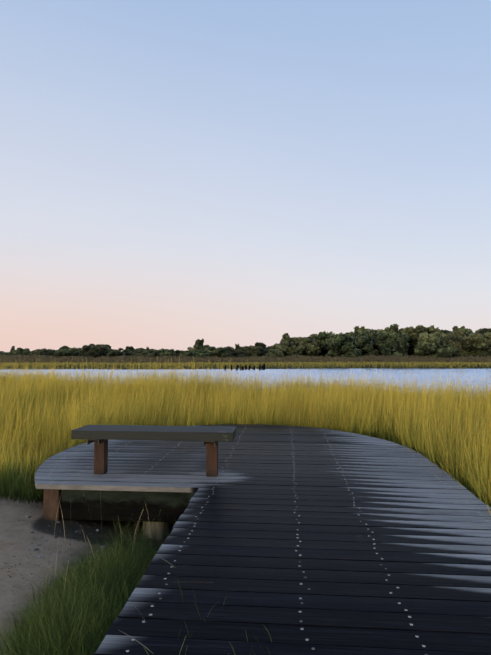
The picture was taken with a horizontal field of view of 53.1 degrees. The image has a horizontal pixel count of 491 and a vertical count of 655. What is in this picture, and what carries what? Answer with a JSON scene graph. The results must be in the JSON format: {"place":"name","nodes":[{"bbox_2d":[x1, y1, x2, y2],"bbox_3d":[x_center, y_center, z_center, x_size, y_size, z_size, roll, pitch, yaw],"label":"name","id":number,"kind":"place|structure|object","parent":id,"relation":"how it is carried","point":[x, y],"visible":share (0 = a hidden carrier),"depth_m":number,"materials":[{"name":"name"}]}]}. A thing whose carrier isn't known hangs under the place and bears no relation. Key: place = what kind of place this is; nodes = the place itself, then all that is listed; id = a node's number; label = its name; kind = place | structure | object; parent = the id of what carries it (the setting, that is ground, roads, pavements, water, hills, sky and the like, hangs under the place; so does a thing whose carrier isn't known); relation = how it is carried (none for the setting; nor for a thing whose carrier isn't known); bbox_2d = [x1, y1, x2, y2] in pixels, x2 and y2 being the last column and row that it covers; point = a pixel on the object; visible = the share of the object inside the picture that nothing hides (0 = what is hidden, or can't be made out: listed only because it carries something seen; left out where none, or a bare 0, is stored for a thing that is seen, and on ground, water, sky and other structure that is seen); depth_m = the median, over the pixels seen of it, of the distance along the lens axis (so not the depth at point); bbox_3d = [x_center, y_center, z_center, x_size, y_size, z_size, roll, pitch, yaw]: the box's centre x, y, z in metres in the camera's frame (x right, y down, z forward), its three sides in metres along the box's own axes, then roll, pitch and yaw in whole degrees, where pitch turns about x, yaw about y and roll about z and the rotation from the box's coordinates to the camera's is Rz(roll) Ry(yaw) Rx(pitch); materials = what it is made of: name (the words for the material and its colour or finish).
{"place":"outdoors","nodes":[
{"label":"outdoors","id":0,"kind":"place"},
{"bbox_2d":[0,459,173,654],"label":"grass","id":1,"kind":"structure","parent":0,"point":[58,623],"depth_m":3.08,"materials":[{"name":"green plant"}]},
{"bbox_2d":[0,365,489,654],"bbox_3d":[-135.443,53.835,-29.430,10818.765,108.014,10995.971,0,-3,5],"label":"terrain","id":2,"kind":"structure","parent":0,"point":[12,514],"depth_m":4.24,"materials":[{"name":"beige sand"}]},
{"bbox_2d":[12,348,29,354],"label":"tree","id":3,"kind":"object","parent":2,"relation":"on","point":[25,351],"visible":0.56,"depth_m":69.71,"materials":[{"name":"green plant"}]},
{"bbox_2d":[28,350,46,355],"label":"tree","id":4,"kind":"object","parent":2,"relation":"on","point":[40,352],"visible":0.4,"depth_m":66.17,"materials":[{"name":"green plant"}]},
{"bbox_2d":[34,348,53,355],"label":"tree","id":5,"kind":"object","parent":2,"relation":"on","point":[48,352],"visible":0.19,"depth_m":69.31,"materials":[{"name":"green plant"}]},
{"bbox_2d":[54,349,78,356],"bbox_3d":[-24.450,3.819,65.647,3.472,1.908,2.946,-1,-3,27],"label":"tree","id":6,"kind":"object","parent":2,"relation":"on","point":[62,352],"visible":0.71,"depth_m":64.68,"materials":[{"name":"green plant"}]},
{"bbox_2d":[0,499,142,609],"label":"sand pebbles","id":7,"kind":"object","parent":2,"relation":"on","point":[37,549],"visible":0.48,"depth_m":4.30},
{"bbox_2d":[68,347,79,355],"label":"tree","id":8,"kind":"object","parent":2,"relation":"on","point":[74,349],"visible":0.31,"depth_m":71.78,"materials":[{"name":"green plant"}]},
{"bbox_2d":[0,456,149,650],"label":"dry stalks","id":9,"kind":"object","parent":2,"relation":"on","point":[68,560],"visible":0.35,"depth_m":3.64,"materials":[{"name":"beige plant"}]},
{"bbox_2d":[76,350,84,355],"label":"tree","id":10,"kind":"object","parent":2,"relation":"on","point":[80,352],"visible":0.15,"depth_m":67.42,"materials":[{"name":"green plant"}]},
{"bbox_2d":[82,345,105,357],"bbox_3d":[-20.253,3.549,65.037,2.998,2.513,3.173,2,-3,-40],"label":"tree","id":11,"kind":"object","parent":2,"relation":"on","point":[91,351],"visible":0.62,"depth_m":64.47,"materials":[{"name":"green plant"}]},
{"bbox_2d":[94,344,111,350],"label":"tree","id":12,"kind":"object","parent":2,"relation":"on","point":[106,346],"visible":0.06,"depth_m":70.08,"materials":[{"name":"green plant"}]},
{"bbox_2d":[54,493,159,559],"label":"grass blades","id":13,"kind":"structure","parent":2,"relation":"on","point":[101,528],"depth_m":4.29,"materials":[{"name":"green plant"}]},
{"bbox_2d":[104,349,122,356],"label":"tree","id":14,"kind":"object","parent":2,"relation":"on","point":[112,352],"visible":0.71,"depth_m":65.47,"materials":[{"name":"green plant"}]},
{"bbox_2d":[43,489,194,539],"bbox_3d":[-0.133,2.236,4.169,4.190,1.452,7.900,0,-3,5],"label":"deck substructure","id":15,"kind":"object","parent":2,"relation":"on","point":[110,505],"visible":0.12,"depth_m":4.74,"materials":[{"name":"brown wood"}]},
{"bbox_2d":[35,424,490,654],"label":"boardwalk deck","id":16,"kind":"structure","parent":15,"relation":"on","point":[416,517],"depth_m":3.13,"materials":[{"name":"grey wood"}]},
{"bbox_2d":[71,425,236,476],"bbox_3d":[-0.910,1.410,4.987,1.615,0.774,0.394,0,-3,5],"label":"bench","id":17,"kind":"object","parent":16,"relation":"on","point":[100,436],"visible":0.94,"depth_m":4.87,"materials":[{"name":"wood"}]},
{"bbox_2d":[119,555,212,653],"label":"grass blades","id":18,"kind":"object","parent":16,"relation":"on","point":[142,616],"visible":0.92,"depth_m":2.26,"materials":[{"name":"green plant"}]},
{"bbox_2d":[144,579,271,654],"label":"grass blades","id":19,"kind":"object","parent":16,"relation":"on","point":[204,621],"depth_m":2.17,"materials":[{"name":"green plant"}]},
{"bbox_2d":[50,426,488,654],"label":"deck screws","id":20,"kind":"object","parent":16,"relation":"on","point":[313,648],"visible":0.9,"depth_m":3.44,"materials":[{"name":"silver metal"}]},
{"bbox_2d":[119,346,140,351],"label":"tree","id":21,"kind":"object","parent":2,"relation":"on","point":[130,348],"visible":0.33,"depth_m":76.20,"materials":[{"name":"green plant"}]},
{"bbox_2d":[125,350,148,356],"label":"tree","id":22,"kind":"object","parent":2,"relation":"on","point":[133,353],"visible":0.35,"depth_m":67.38,"materials":[{"name":"green plant"}]},
{"bbox_2d":[140,352,155,357],"bbox_3d":[-12.756,3.994,65.176,2.410,1.515,2.401,1,-3,-16],"label":"tree","id":23,"kind":"object","parent":2,"relation":"on","point":[145,354],"visible":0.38,"depth_m":64.50,"materials":[{"name":"green plant"}]},
{"bbox_2d":[150,349,163,355],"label":"tree","id":24,"kind":"object","parent":2,"relation":"on","point":[158,352],"visible":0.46,"depth_m":72.48,"materials":[{"name":"green plant"}]},
{"bbox_2d":[159,352,174,357],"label":"tree","id":25,"kind":"object","parent":2,"relation":"on","point":[165,354],"visible":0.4,"depth_m":65.70,"materials":[{"name":"green plant"}]},
{"bbox_2d":[164,349,176,355],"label":"tree","id":26,"kind":"object","parent":2,"relation":"on","point":[171,351],"visible":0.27,"depth_m":72.30,"materials":[{"name":"green plant"}]},
{"bbox_2d":[175,352,188,356],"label":"tree","id":27,"kind":"object","parent":2,"relation":"on","point":[183,354],"visible":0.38,"depth_m":67.35,"materials":[{"name":"green plant"}]},
{"bbox_2d":[175,350,189,355],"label":"tree","id":28,"kind":"object","parent":2,"relation":"on","point":[180,351],"visible":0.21,"depth_m":73.21,"materials":[{"name":"green plant"}]},
{"bbox_2d":[0,357,384,394],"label":"marsh grass","id":29,"kind":"structure","parent":2,"relation":"on","point":[8,383],"depth_m":14.27,"materials":[{"name":"yellow plant"}]},
{"bbox_2d":[188,344,208,352],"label":"tree","id":30,"kind":"object","parent":2,"relation":"on","point":[197,347],"visible":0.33,"depth_m":69.92,"materials":[{"name":"green plant"}]},
{"bbox_2d":[187,350,211,357],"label":"tree","id":31,"kind":"object","parent":2,"relation":"on","point":[198,353],"visible":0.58,"depth_m":66.35,"materials":[{"name":"green plant"}]},
{"bbox_2d":[195,338,203,346],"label":"tree","id":32,"kind":"object","parent":2,"relation":"on","point":[199,342],"visible":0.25,"depth_m":72.41,"materials":[{"name":"green plant"}]},
{"bbox_2d":[208,346,233,357],"bbox_3d":[-3.223,3.622,64.757,3.116,2.312,3.128,2,-3,-42],"label":"tree","id":33,"kind":"object","parent":2,"relation":"on","point":[220,352],"visible":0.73,"depth_m":64.08,"materials":[{"name":"green plant"}]},
{"bbox_2d":[224,346,232,352],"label":"tree","id":34,"kind":"object","parent":2,"relation":"on","point":[228,348],"visible":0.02,"depth_m":70.53,"materials":[{"name":"green plant"}]},
{"bbox_2d":[231,350,250,357],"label":"tree","id":35,"kind":"object","parent":2,"relation":"on","point":[239,353],"visible":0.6,"depth_m":66.22,"materials":[{"name":"green plant"}]},
{"bbox_2d":[0,358,490,462],"bbox_3d":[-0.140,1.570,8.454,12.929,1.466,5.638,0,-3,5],"label":"marsh grass","id":36,"kind":"structure","parent":2,"relation":"on","point":[354,418],"depth_m":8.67,"materials":[{"name":"yellow plant"}]},
{"bbox_2d":[0,380,490,530],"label":"marsh grass","id":37,"kind":"structure","parent":2,"relation":"on","point":[464,458],"depth_m":6.19,"materials":[{"name":"yellow plant"}]},
{"bbox_2d":[0,355,490,363],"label":"bank reeds","id":38,"kind":"object","parent":2,"relation":"on","point":[184,359],"visible":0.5,"depth_m":60.53,"materials":[{"name":"plant"}]},
{"bbox_2d":[0,361,490,368],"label":"marsh grass","id":39,"kind":"structure","parent":2,"relation":"on","point":[284,365],"depth_m":54.71,"materials":[{"name":"plant"}]},
{"bbox_2d":[242,345,260,356],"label":"tree","id":40,"kind":"object","parent":2,"relation":"on","point":[252,351],"visible":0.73,"depth_m":67.11,"materials":[{"name":"green plant"}]},
{"bbox_2d":[255,342,265,347],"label":"tree","id":41,"kind":"object","parent":2,"relation":"on","point":[262,345],"visible":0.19,"depth_m":87.43,"materials":[{"name":"green plant"}]},
{"bbox_2d":[260,342,281,351],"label":"tree","id":42,"kind":"object","parent":2,"relation":"on","point":[267,348],"visible":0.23,"depth_m":69.65,"materials":[{"name":"green plant"}]},
{"bbox_2d":[263,348,286,357],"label":"tree","id":43,"kind":"object","parent":2,"relation":"on","point":[273,353],"visible":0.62,"depth_m":65.02,"materials":[{"name":"green plant"}]},
{"bbox_2d":[280,333,289,341],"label":"tree","id":44,"kind":"object","parent":2,"relation":"on","point":[286,336],"visible":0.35,"depth_m":73.50,"materials":[{"name":"green plant"}]},
{"bbox_2d":[274,340,305,355],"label":"tree","id":45,"kind":"object","parent":2,"relation":"on","point":[292,348],"visible":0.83,"depth_m":66.52,"materials":[{"name":"green plant"}]},
{"bbox_2d":[289,337,301,344],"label":"tree","id":46,"kind":"object","parent":2,"relation":"on","point":[293,339],"visible":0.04,"depth_m":72.06,"materials":[{"name":"green plant"}]},
{"bbox_2d":[295,337,321,355],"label":"tree","id":47,"kind":"object","parent":2,"relation":"on","point":[312,348],"visible":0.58,"depth_m":67.17,"materials":[{"name":"green plant"}]},
{"bbox_2d":[309,334,329,355],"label":"tree","id":48,"kind":"object","parent":2,"relation":"on","point":[324,352],"visible":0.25,"depth_m":70.75,"materials":[{"name":"green plant"}]},
{"bbox_2d":[315,332,361,357],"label":"tree","id":49,"kind":"object","parent":2,"relation":"on","point":[340,344],"visible":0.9,"depth_m":65.06,"materials":[{"name":"green plant"}]},
{"bbox_2d":[354,326,371,335],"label":"tree","id":50,"kind":"object","parent":2,"relation":"on","point":[356,328],"visible":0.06,"depth_m":73.99,"materials":[{"name":"green plant"}]},
{"bbox_2d":[349,335,377,355],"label":"tree","id":51,"kind":"object","parent":2,"relation":"on","point":[359,342],"visible":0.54,"depth_m":67.80,"materials":[{"name":"green plant"}]},
{"bbox_2d":[353,330,382,355],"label":"tree","id":52,"kind":"object","parent":2,"relation":"on","point":[374,342],"visible":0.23,"depth_m":70.28,"materials":[{"name":"green plant"}]},
{"bbox_2d":[363,329,381,355],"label":"tree","id":53,"kind":"object","parent":2,"relation":"on","point":[376,333],"visible":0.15,"depth_m":73.30,"materials":[{"name":"green plant"}]},
{"bbox_2d":[383,324,399,333],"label":"tree","id":54,"kind":"object","parent":2,"relation":"on","point":[393,328],"visible":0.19,"depth_m":72.69,"materials":[{"name":"green plant"}]},
{"bbox_2d":[378,331,410,356],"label":"tree","id":55,"kind":"object","parent":2,"relation":"on","point":[394,344],"visible":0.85,"depth_m":67.25,"materials":[{"name":"green plant"}]},
{"bbox_2d":[388,325,428,355],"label":"tree","id":56,"kind":"object","parent":2,"relation":"on","point":[412,332],"visible":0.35,"depth_m":70.46,"materials":[{"name":"green plant"}]},
{"bbox_2d":[423,325,440,355],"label":"tree","id":57,"kind":"object","parent":2,"relation":"on","point":[432,329],"visible":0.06,"depth_m":72.49,"materials":[{"name":"green plant"}]},
{"bbox_2d":[413,332,456,358],"bbox_3d":[25.343,2.729,65.845,5.521,4.354,5.105,-1,-3,21],"label":"tree","id":58,"kind":"object","parent":2,"relation":"on","point":[436,345],"visible":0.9,"depth_m":64.61,"materials":[{"name":"green plant"}]},
{"bbox_2d":[439,330,471,357],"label":"tree","id":59,"kind":"object","parent":2,"relation":"on","point":[460,341],"visible":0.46,"depth_m":65.88,"materials":[{"name":"green plant"}]},
{"bbox_2d":[452,326,472,331],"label":"tree","id":60,"kind":"object","parent":2,"relation":"on","point":[455,328],"visible":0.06,"depth_m":73.20,"materials":[{"name":"green plant"}]},
{"bbox_2d":[452,328,474,335],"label":"tree","id":61,"kind":"object","parent":2,"relation":"on","point":[467,333],"visible":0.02,"depth_m":69.26,"materials":[{"name":"green plant"}]},
{"bbox_2d":[465,331,490,356],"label":"tree","id":62,"kind":"object","parent":2,"relation":"on","point":[480,343],"visible":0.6,"depth_m":66.18,"materials":[{"name":"green plant"}]},
{"bbox_2d":[479,328,490,334],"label":"tree","id":63,"kind":"object","parent":2,"relation":"on","point":[483,330],"visible":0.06,"depth_m":72.32,"materials":[{"name":"green plant"}]},
{"bbox_2d":[0,368,490,398],"bbox_3d":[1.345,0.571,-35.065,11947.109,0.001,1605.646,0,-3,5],"label":"creek water","id":64,"kind":"structure","parent":0,"point":[469,373],"depth_m":41.46,"materials":[{"name":"blue liquid"}]},
{"bbox_2d":[224,363,264,369],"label":"wooden pilings","id":65,"kind":"object","parent":64,"relation":"in","point":[260,367],"visible":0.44,"depth_m":51.18,"materials":[{"name":"brown wood"}]},
{"bbox_2d":[0,0,490,351],"label":"sky","id":66,"kind":"structure","parent":0,"point":[174,174],"materials":[{"name":"blue"}]}
]}

